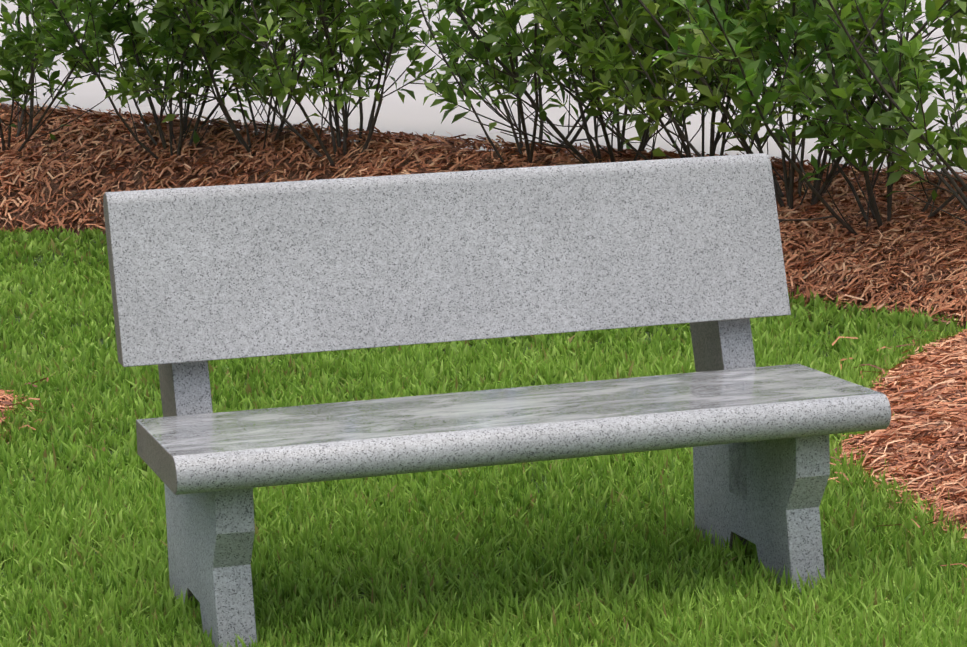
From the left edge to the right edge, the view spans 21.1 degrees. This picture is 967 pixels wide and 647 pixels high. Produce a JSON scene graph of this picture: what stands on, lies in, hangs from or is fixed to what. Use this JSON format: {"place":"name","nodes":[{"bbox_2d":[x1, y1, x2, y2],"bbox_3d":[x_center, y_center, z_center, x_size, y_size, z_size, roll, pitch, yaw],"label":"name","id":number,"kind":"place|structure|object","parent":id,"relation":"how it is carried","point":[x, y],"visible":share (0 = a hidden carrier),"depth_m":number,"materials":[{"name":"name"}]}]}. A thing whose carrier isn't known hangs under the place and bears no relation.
{"place":"outdoors","nodes":[
{"label":"outdoors","id":0,"kind":"place"},
{"bbox_2d":[0,225,966,646],"bbox_3d":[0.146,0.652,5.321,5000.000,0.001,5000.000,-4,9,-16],"label":"ground","id":1,"kind":"structure","parent":0,"point":[40,260],"depth_m":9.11,"materials":[{"name":"green plant"}]},
{"bbox_2d":[0,115,966,526],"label":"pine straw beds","id":2,"kind":"object","parent":1,"relation":"on","point":[26,217],"visible":0.06,"depth_m":13.40,"materials":[{"name":"brown plant"}]},
{"bbox_2d":[0,0,154,153],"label":"shrub","id":3,"kind":"object","parent":2,"relation":"on","point":[30,61],"visible":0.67,"depth_m":13.70,"materials":[{"name":"green plant"}]},
{"bbox_2d":[1,0,319,161],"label":"shrub","id":4,"kind":"object","parent":2,"relation":"on","point":[106,24],"visible":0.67,"depth_m":13.33,"materials":[{"name":"green plant"}]},
{"bbox_2d":[104,0,405,155],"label":"shrub","id":5,"kind":"object","parent":2,"relation":"on","point":[236,58],"visible":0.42,"depth_m":12.93,"materials":[{"name":"green plant"}]},
{"bbox_2d":[135,0,474,165],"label":"shrub","id":6,"kind":"object","parent":2,"relation":"on","point":[390,39],"visible":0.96,"depth_m":12.59,"materials":[{"name":"green plant"}]},
{"bbox_2d":[0,102,966,581],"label":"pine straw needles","id":7,"kind":"object","parent":2,"relation":"on","point":[924,386],"visible":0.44,"depth_m":10.51,"materials":[{"name":"brown plant"}]},
{"bbox_2d":[384,0,647,166],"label":"shrub","id":8,"kind":"object","parent":2,"relation":"on","point":[453,66],"visible":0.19,"depth_m":12.06,"materials":[{"name":"green plant"}]},
{"bbox_2d":[423,0,785,163],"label":"shrub","id":9,"kind":"object","parent":2,"relation":"on","point":[483,47],"visible":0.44,"depth_m":11.46,"materials":[{"name":"green plant"}]},
{"bbox_2d":[465,0,802,164],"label":"shrub","id":10,"kind":"object","parent":2,"relation":"on","point":[629,77],"visible":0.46,"depth_m":11.06,"materials":[{"name":"green plant"}]},
{"bbox_2d":[519,0,966,215],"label":"shrub","id":11,"kind":"object","parent":2,"relation":"on","point":[741,131],"visible":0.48,"depth_m":10.55,"materials":[{"name":"green plant"}]},
{"bbox_2d":[651,0,966,234],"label":"shrub","id":12,"kind":"object","parent":2,"relation":"on","point":[749,81],"visible":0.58,"depth_m":9.98,"materials":[{"name":"green plant"}]},
{"bbox_2d":[780,0,966,222],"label":"shrub","id":13,"kind":"object","parent":2,"relation":"on","point":[902,111],"visible":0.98,"depth_m":9.64,"materials":[{"name":"green plant"}]},
{"bbox_2d":[103,153,890,646],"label":"granite bench","id":14,"kind":"object","parent":1,"relation":"on","point":[201,277],"visible":0.9,"depth_m":5.62,"materials":[{"name":"grey stone"}]},
{"bbox_2d":[0,0,966,183],"bbox_3d":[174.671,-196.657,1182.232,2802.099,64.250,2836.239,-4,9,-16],"label":"wall","id":15,"kind":"structure","parent":0,"point":[408,116],"depth_m":16.02,"materials":[{"name":"paint"}]}
]}

